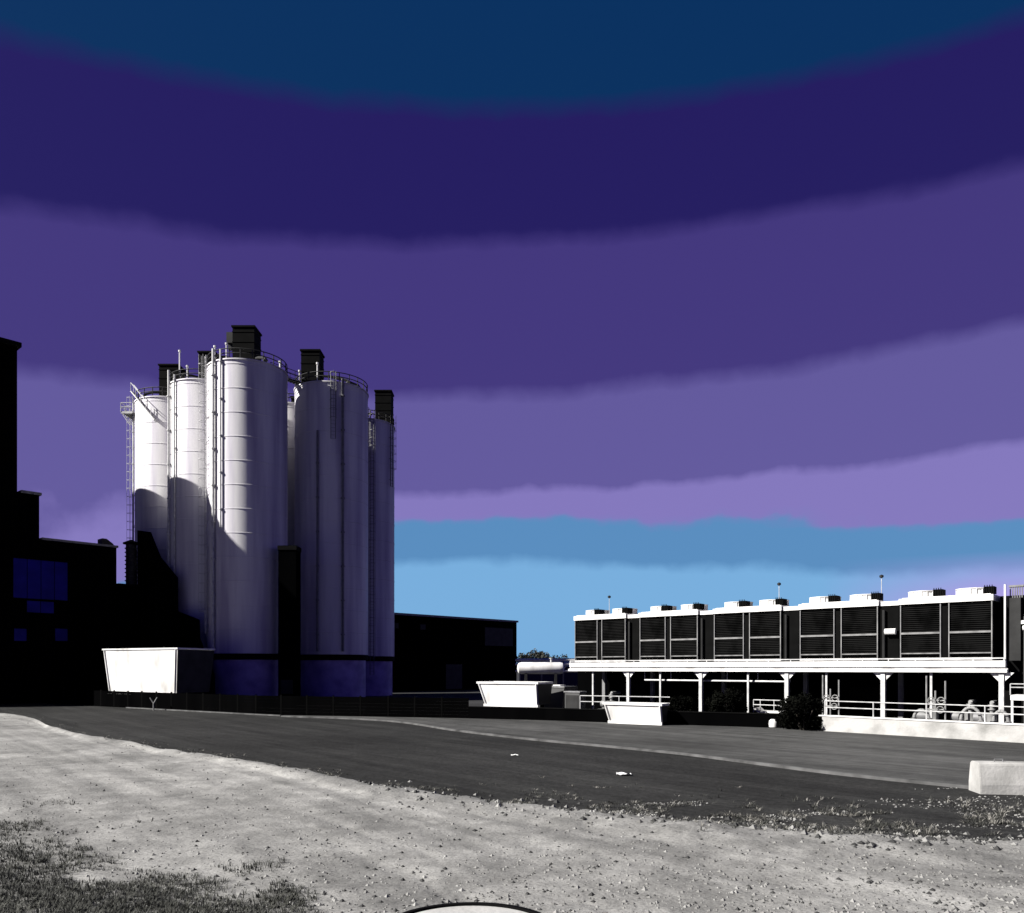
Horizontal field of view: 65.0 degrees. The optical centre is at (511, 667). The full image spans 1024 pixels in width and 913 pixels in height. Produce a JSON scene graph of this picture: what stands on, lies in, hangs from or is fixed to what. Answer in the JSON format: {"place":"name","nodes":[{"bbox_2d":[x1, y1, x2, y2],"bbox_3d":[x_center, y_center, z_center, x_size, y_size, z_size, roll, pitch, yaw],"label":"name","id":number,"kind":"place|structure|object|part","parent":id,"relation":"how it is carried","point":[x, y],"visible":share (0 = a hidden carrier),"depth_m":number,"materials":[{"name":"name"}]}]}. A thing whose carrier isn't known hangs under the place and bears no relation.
{"place":"outdoors","nodes":[
{"label":"outdoors","id":0,"kind":"place"},
{"bbox_2d":[46,672,822,729],"bbox_3d":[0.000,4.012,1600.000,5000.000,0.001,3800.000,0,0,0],"label":"ground","id":1,"kind":"structure","parent":0,"point":[475,697],"depth_m":116.01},
{"bbox_2d":[0,337,141,703],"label":"malt house","id":2,"kind":"structure","parent":1,"relation":"on","point":[69,610],"depth_m":91.34,"materials":[{"name":"black metal"}]},
{"bbox_2d":[14,628,26,641],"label":"window","id":3,"kind":"structure","parent":2,"relation":"in","point":[20,634],"depth_m":89.44,"materials":[{"name":"blue glass"}]},
{"bbox_2d":[26,600,53,613],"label":"window","id":4,"kind":"structure","parent":2,"relation":"in","point":[32,606],"depth_m":90.94,"materials":[{"name":"blue glass"}]},
{"bbox_2d":[13,557,67,600],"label":"window","id":5,"kind":"structure","parent":2,"relation":"in","point":[37,579],"depth_m":90.96,"materials":[{"name":"blue glass"}]},
{"bbox_2d":[55,628,67,641],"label":"window","id":6,"kind":"structure","parent":2,"relation":"in","point":[61,634],"depth_m":92.60,"materials":[{"name":"blue glass"}]},
{"bbox_2d":[123,540,139,584],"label":"vent stack","id":7,"kind":"object","parent":2,"relation":"on","point":[131,556],"visible":1,"depth_m":98.90,"materials":[{"name":"grey metal"}]},
{"bbox_2d":[120,364,186,563],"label":"silo","id":8,"kind":"object","parent":1,"relation":"on","point":[148,417],"visible":0.39,"depth_m":104.30,"materials":[{"name":"paint"}]},
{"bbox_2d":[102,648,214,693],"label":"hopper","id":9,"kind":"object","parent":1,"relation":"on","point":[174,670],"visible":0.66,"depth_m":81.31,"materials":[{"name":"white paint"}]},
{"bbox_2d":[137,530,214,696],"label":"conveyor gallery","id":10,"kind":"object","parent":1,"relation":"on","point":[165,622],"visible":0.46,"depth_m":96.45,"materials":[{"name":"black metal"}]},
{"bbox_2d":[167,350,218,647],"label":"silo","id":11,"kind":"object","parent":1,"relation":"on","point":[185,473],"visible":0.38,"depth_m":97.92,"materials":[{"name":"paint"}]},
{"bbox_2d":[199,325,288,698],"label":"silo","id":12,"kind":"object","parent":1,"relation":"on","point":[246,458],"visible":0.94,"depth_m":91.99,"materials":[{"name":"paint"}]},
{"bbox_2d":[270,362,300,384],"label":"roof walkway","id":13,"kind":"structure","parent":12,"relation":"attached to","point":[290,380],"depth_m":100.27,"materials":[{"name":"grey metal"}]},
{"bbox_2d":[39,688,468,717],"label":"board fence","id":14,"kind":"object","parent":1,"relation":"on","point":[375,707],"visible":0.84,"depth_m":67.91,"materials":[{"name":"black wood"}]},
{"bbox_2d":[277,545,300,695],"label":"bucket elevator","id":15,"kind":"object","parent":1,"relation":"on","point":[289,620],"visible":0.88,"depth_m":92.20,"materials":[{"name":"black metal"}]},
{"bbox_2d":[288,393,294,544],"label":"silo","id":16,"kind":"object","parent":1,"relation":"on","point":[291,473],"visible":0.07,"depth_m":106.65,"materials":[{"name":"paint"}]},
{"bbox_2d":[294,349,368,699],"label":"silo","id":17,"kind":"object","parent":1,"relation":"on","point":[331,479],"visible":0.89,"depth_m":99.18,"materials":[{"name":"paint"}]},
{"bbox_2d":[366,390,395,695],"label":"silo","id":18,"kind":"object","parent":1,"relation":"on","point":[381,488],"visible":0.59,"depth_m":114.48,"materials":[{"name":"paint"}]},
{"bbox_2d":[476,681,552,706],"bbox_3d":[0.207,2.565,64.183,5.586,2.909,2.598,0,0,30],"label":"hopper","id":19,"kind":"object","parent":1,"relation":"on","point":[516,693],"visible":0.83,"depth_m":63.10,"materials":[{"name":"white paint"}]},
{"bbox_2d":[517,652,533,662],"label":"tree","id":20,"kind":"object","parent":1,"relation":"on","point":[524,656],"visible":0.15,"depth_m":227.95,"materials":[{"name":"green plant"}]},
{"bbox_2d":[530,648,538,657],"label":"tree","id":21,"kind":"object","parent":1,"relation":"on","point":[535,653],"visible":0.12,"depth_m":247.63,"materials":[{"name":"green plant"}]},
{"bbox_2d":[517,658,563,684],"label":"storage tank","id":22,"kind":"object","parent":1,"relation":"on","point":[550,667],"visible":0.95,"depth_m":91.46,"materials":[{"name":"white metal"}]},
{"bbox_2d":[536,651,550,657],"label":"tree","id":23,"kind":"object","parent":1,"relation":"on","point":[541,654],"visible":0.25,"depth_m":244.13,"materials":[{"name":"green plant"}]},
{"bbox_2d":[551,654,567,657],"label":"tree","id":24,"kind":"object","parent":1,"relation":"on","point":[566,656],"visible":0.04,"depth_m":234.54,"materials":[{"name":"green plant"}]},
{"bbox_2d":[544,686,577,707],"bbox_3d":[3.791,2.625,65.785,2.700,2.350,1.860,0,0,42],"label":"dark skip","id":25,"kind":"object","parent":1,"relation":"on","point":[557,700],"visible":0.36,"depth_m":64.79,"materials":[{"name":"grey paint"}]},
{"bbox_2d":[564,691,586,708],"bbox_3d":[4.869,2.850,61.833,1.560,2.100,0.920,0,0,42],"label":"grey cabinet","id":26,"kind":"object","parent":1,"relation":"on","point":[572,699],"visible":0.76,"depth_m":61.45,"materials":[{"name":"metal"}]},
{"bbox_3d":[4.589,2.900,61.518,1.200,1.600,0.037,0,0,42],"label":"door","id":27,"kind":"part","parent":26,"relation":"part of","materials":[{"name":"grey metal"}]},
{"bbox_2d":[600,691,620,708],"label":"pump set","id":28,"kind":"object","parent":1,"relation":"on","point":[612,693],"visible":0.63,"depth_m":67.48,"materials":[{"name":"metal"}]},
{"bbox_2d":[666,695,694,710],"bbox_3d":[12.024,2.975,58.222,2.508,2.077,1.602,0,0,-20],"label":"shrub","id":29,"kind":"object","parent":1,"relation":"on","point":[682,703],"visible":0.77,"depth_m":58.02,"materials":[{"name":"green plant"}]},
{"bbox_2d":[705,687,747,712],"bbox_3d":[15.129,2.654,56.160,3.096,2.722,2.540,0,0,0],"label":"shrub","id":30,"kind":"object","parent":1,"relation":"on","point":[721,701],"visible":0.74,"depth_m":55.77,"materials":[{"name":"green plant"}]},
{"bbox_2d":[753,699,778,712],"bbox_3d":[18.096,3.113,56.361,2.058,1.775,1.034,0,0,42],"label":"railing","id":31,"kind":"object","parent":1,"relation":"on","point":[760,709],"visible":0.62,"depth_m":56.31,"materials":[{"name":"white metal"}]},
{"bbox_2d":[578,671,998,722],"bbox_3d":[32.745,2.060,54.858,64.600,3.920,8.060,0,0,42],"label":"plant room","id":32,"kind":"object","parent":1,"relation":"on","point":[964,688],"visible":0.44,"depth_m":58.08,"materials":[{"name":"black metal"}]},
{"bbox_2d":[623,684,644,701],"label":"door","id":33,"kind":"structure","parent":32,"relation":"in","point":[636,689],"depth_m":69.10,"materials":[{"name":"black metal"}]},
{"bbox_2d":[689,685,713,711],"bbox_3d":[15.299,2.700,65.042,2.200,2.600,0.057,0,0,42],"label":"door","id":34,"kind":"structure","parent":32,"relation":"in","point":[708,690],"depth_m":64.87,"materials":[{"name":"black metal"}]},
{"bbox_2d":[763,686,791,710],"bbox_3d":[20.078,2.700,60.785,2.200,2.600,0.057,0,0,42],"label":"door","id":35,"kind":"structure","parent":32,"relation":"in","point":[769,692],"depth_m":60.97,"materials":[{"name":"black metal"}]},
{"bbox_2d":[849,687,879,716],"bbox_3d":[24.856,2.700,56.527,2.200,2.600,0.057,0,0,42],"label":"door","id":36,"kind":"structure","parent":32,"relation":"in","point":[855,693],"depth_m":56.55,"materials":[{"name":"black metal"}]},
{"bbox_2d":[949,689,986,719],"bbox_3d":[29.635,2.700,52.270,2.200,2.600,0.057,0,0,42],"label":"door","id":37,"kind":"structure","parent":32,"relation":"in","point":[956,696],"depth_m":52.33,"materials":[{"name":"black metal"}]},
{"bbox_2d":[568,657,1012,722],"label":"cooler deck","id":38,"kind":"structure","parent":1,"relation":"on","point":[883,671],"depth_m":55.09,"materials":[{"name":"white metal"}]},
{"bbox_2d":[574,607,637,662],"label":"dry cooler","id":39,"kind":"object","parent":38,"relation":"on","point":[600,634],"visible":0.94,"depth_m":66.51,"materials":[{"name":"black metal"}]},
{"bbox_2d":[627,614,639,661],"bbox_3d":[10.434,-2.335,65.301,1.150,3.860,2.490,0,0,42],"label":"pipe cabinet","id":40,"kind":"object","parent":38,"relation":"on","point":[634,637],"visible":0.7,"depth_m":64.49,"materials":[{"name":"black metal"}]},
{"bbox_2d":[639,602,708,661],"bbox_3d":[13.345,-2.678,63.705,5.240,4.545,3.960,0,0,42],"label":"dry cooler","id":41,"kind":"object","parent":38,"relation":"on","point":[668,632],"visible":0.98,"depth_m":62.22,"materials":[{"name":"white paint"}]},
{"bbox_2d":[699,610,713,661],"bbox_3d":[15.264,-2.335,60.997,1.150,3.860,2.490,0,0,42],"label":"pipe cabinet","id":42,"kind":"object","parent":38,"relation":"on","point":[706,635],"visible":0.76,"depth_m":60.20,"materials":[{"name":"black metal"}]},
{"bbox_2d":[644,671,783,682],"bbox_3d":[15.062,0.673,60.340,11.951,0.747,0.140,0,0,42],"label":"header pipe","id":43,"kind":"object","parent":38,"relation":"hanging from","point":[727,680],"visible":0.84,"depth_m":59.85,"materials":[{"name":"metal"}]},
{"bbox_2d":[713,597,788,661],"bbox_3d":[18.175,-2.678,59.401,5.240,4.545,3.960,0,0,42],"label":"dry cooler","id":44,"kind":"object","parent":38,"relation":"on","point":[744,629],"visible":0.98,"depth_m":57.96,"materials":[{"name":"white paint"}]},
{"bbox_2d":[783,606,799,661],"bbox_3d":[20.095,-2.335,56.693,1.150,3.860,2.490,0,0,42],"label":"pipe cabinet","id":45,"kind":"object","parent":38,"relation":"on","point":[791,632],"visible":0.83,"depth_m":55.92,"materials":[{"name":"black metal"}]},
{"bbox_2d":[799,592,884,661],"bbox_3d":[23.006,-2.678,55.097,5.240,4.545,3.960,0,0,42],"label":"dry cooler","id":46,"kind":"object","parent":38,"relation":"on","point":[834,626],"visible":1,"depth_m":53.66,"materials":[{"name":"white paint"}]},
{"bbox_2d":[880,601,899,660],"bbox_3d":[24.857,-2.335,52.311,1.150,3.860,2.698,0,0,42],"label":"pipe cabinet","id":47,"kind":"object","parent":38,"relation":"on","point":[890,629],"visible":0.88,"depth_m":51.56,"materials":[{"name":"black metal"}]},
{"bbox_2d":[899,585,999,660],"bbox_3d":[27.837,-2.678,50.793,5.240,4.545,3.960,0,0,42],"label":"dry cooler","id":48,"kind":"object","parent":38,"relation":"on","point":[961,623],"visible":1,"depth_m":49.24,"materials":[{"name":"white paint"}]},
{"bbox_2d":[822,675,839,727],"bbox_3d":[21.086,2.250,53.215,1.160,3.500,0.235,0,0,42],"label":"valve stand","id":49,"kind":"object","parent":1,"relation":"on","point":[832,698],"visible":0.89,"depth_m":53.19,"materials":[{"name":"paint"}]},
{"bbox_2d":[818,715,1023,742],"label":"bund wall","id":50,"kind":"structure","parent":1,"relation":"on","point":[987,731],"depth_m":45.54,"materials":[{"name":"concrete"}]},
{"bbox_2d":[824,700,1023,721],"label":"handrail","id":51,"kind":"object","parent":50,"relation":"on","point":[926,711],"visible":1,"depth_m":45.72,"materials":[{"name":"metal"}]},
{"bbox_2d":[911,708,931,719],"bbox_3d":[23.775,3.182,46.685,1.109,1.636,0.309,0,0,42],"label":"pipe bend","id":52,"kind":"object","parent":1,"relation":"on","point":[915,714],"visible":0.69,"depth_m":46.71,"materials":[{"name":"paint"}]},
{"bbox_2d":[916,699,939,719],"bbox_3d":[26.562,2.991,51.333,1.490,2.018,1.550,0,0,42],"label":"pump set","id":53,"kind":"object","parent":1,"relation":"on","point":[920,715],"visible":0.24,"depth_m":50.85,"materials":[{"name":"metal"}]},
{"bbox_2d":[926,676,945,719],"bbox_3d":[25.821,2.250,48.996,1.160,3.500,0.235,0,0,42],"label":"valve stand","id":54,"kind":"object","parent":1,"relation":"on","point":[934,702],"visible":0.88,"depth_m":49.01,"materials":[{"name":"paint"}]},
{"bbox_2d":[950,699,976,720],"bbox_3d":[28.186,2.991,50.131,1.639,2.018,1.585,0,0,42],"label":"pump set","id":55,"kind":"object","parent":1,"relation":"on","point":[966,716],"visible":0.41,"depth_m":49.53,"materials":[{"name":"metal"}]},
{"bbox_2d":[958,706,983,721],"bbox_3d":[25.552,3.057,44.759,1.309,1.885,0.309,0,0,42],"label":"pipe bend","id":56,"kind":"object","parent":1,"relation":"on","point":[965,709],"visible":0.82,"depth_m":44.73,"materials":[{"name":"paint"}]},
{"bbox_2d":[973,700,997,721],"bbox_3d":[28.883,2.991,48.997,1.490,2.018,1.550,0,0,42],"label":"pump set","id":57,"kind":"object","parent":1,"relation":"on","point":[988,716],"visible":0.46,"depth_m":48.37,"materials":[{"name":"metal"}]},
{"bbox_2d":[969,759,1023,794],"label":"concrete block","id":58,"kind":"object","parent":1,"relation":"on","point":[1002,777],"depth_m":25.44,"materials":[{"name":"concrete"}]},
{"bbox_2d":[990,709,1011,722],"bbox_3d":[26.557,3.133,43.668,1.009,1.734,0.309,0,0,42],"label":"pipe bend","id":59,"kind":"object","parent":1,"relation":"on","point":[994,716],"visible":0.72,"depth_m":43.61,"materials":[{"name":"paint"}]},
{"bbox_2d":[1000,584,1023,723],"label":"pipe riser","id":60,"kind":"object","parent":1,"relation":"on","point":[1012,629],"visible":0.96,"depth_m":47.54,"materials":[{"name":"white metal"}]},
{"bbox_2d":[392,613,517,691],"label":"warehouse","id":61,"kind":"structure","parent":0,"point":[435,653],"depth_m":142.69,"materials":[{"name":"metal"}]},
{"bbox_2d":[446,664,461,688],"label":"shutter door","id":62,"kind":"structure","parent":61,"relation":"in","point":[453,672],"depth_m":143.16,"materials":[{"name":"grey metal"}]},
{"bbox_2d":[0,713,1023,912],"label":"dirt ground","id":63,"kind":"structure","parent":0,"point":[56,761],"depth_m":17.54,"materials":[{"name":"grey soil"}]},
{"bbox_2d":[0,798,323,912],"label":"turf","id":64,"kind":"structure","parent":63,"relation":"on","point":[85,906],"depth_m":14.00,"materials":[{"name":"plant"}]},
{"bbox_2d":[402,902,540,912],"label":"chamber cover","id":65,"kind":"object","parent":63,"relation":"on","point":[473,907],"visible":1,"depth_m":12.61,"materials":[{"name":"white concrete"}]},
{"bbox_2d":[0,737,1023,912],"bbox_3d":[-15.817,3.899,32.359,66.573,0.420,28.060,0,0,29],"label":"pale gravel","id":66,"kind":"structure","parent":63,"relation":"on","point":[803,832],"depth_m":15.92,"materials":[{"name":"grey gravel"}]},
{"bbox_2d":[0,703,1023,839],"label":"road","id":67,"kind":"structure","parent":0,"point":[385,752],"depth_m":31.63,"materials":[{"name":"grey asphalt"}]},
{"bbox_2d":[126,707,281,715],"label":"kerb","id":68,"kind":"structure","parent":67,"relation":"on","point":[206,711],"depth_m":71.81,"materials":[{"name":"concrete"}]},
{"bbox_2d":[4,713,1023,842],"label":"roadside weeds","id":69,"kind":"object","parent":67,"relation":"on","point":[876,824],"visible":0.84,"depth_m":21.76,"materials":[{"name":"grey plant"}]},
{"bbox_2d":[281,715,968,788],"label":"kerb","id":70,"kind":"structure","parent":67,"relation":"on","point":[963,786],"depth_m":35.67,"materials":[{"name":"concrete"}]},
{"bbox_2d":[0,0,1023,658],"label":"sky","id":71,"kind":"structure","parent":0,"point":[713,303],"materials":[{"name":"purple"}]},
{"bbox_2d":[515,659,577,684],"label":"pipe bridge","id":72,"kind":"structure","parent":0,"point":[541,660],"depth_m":103.89,"materials":[{"name":"white paint"}]},
{"bbox_2d":[517,658,577,690],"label":"shed","id":73,"kind":"structure","parent":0,"point":[570,678],"depth_m":125.00,"materials":[{"name":"grey paint"}]},
{"bbox_2d":[283,715,1023,784],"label":"pavement","id":74,"kind":"structure","parent":0,"point":[945,760],"depth_m":41.24,"materials":[{"name":"grey concrete"}]},
{"bbox_2d":[603,702,668,724],"bbox_3d":[8.639,3.233,56.251,4.494,1.574,1.296,0,0,34],"label":"hopper","id":75,"kind":"object","parent":74,"relation":"on","point":[642,713],"visible":0.91,"depth_m":55.75,"materials":[{"name":"white paint"}]},
{"bbox_2d":[468,706,820,728],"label":"wall","id":76,"kind":"structure","parent":74,"relation":"on","point":[736,719],"depth_m":58.11,"materials":[{"name":"black concrete"}]},
{"bbox_2d":[580,695,669,708],"bbox_3d":[7.978,2.510,57.444,6.746,0.981,0.071,0,0,27],"label":"handrail","id":77,"kind":"object","parent":76,"relation":"on","point":[617,696],"visible":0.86,"depth_m":57.63,"materials":[{"name":"metal"}]},
{"bbox_2d":[769,719,776,727],"bbox_3d":[17.199,3.595,52.946,0.640,0.690,0.640,0,0,0],"label":"white drum","id":78,"kind":"object","parent":74,"relation":"on","point":[772,723],"visible":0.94,"depth_m":52.69,"materials":[{"name":"paint"}]},
{"bbox_2d":[775,692,823,730],"bbox_3d":[18.239,2.775,50.920,3.098,2.509,3.520,0,0,0],"label":"shrub","id":79,"kind":"object","parent":74,"relation":"on","point":[798,707],"visible":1,"depth_m":50.56,"materials":[{"name":"black plant"}]},
{"bbox_2d":[1010,683,1023,722],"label":"step platform","id":80,"kind":"structure","parent":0,"point":[1016,697],"depth_m":44.45,"materials":[{"name":"white paint"}]}
]}

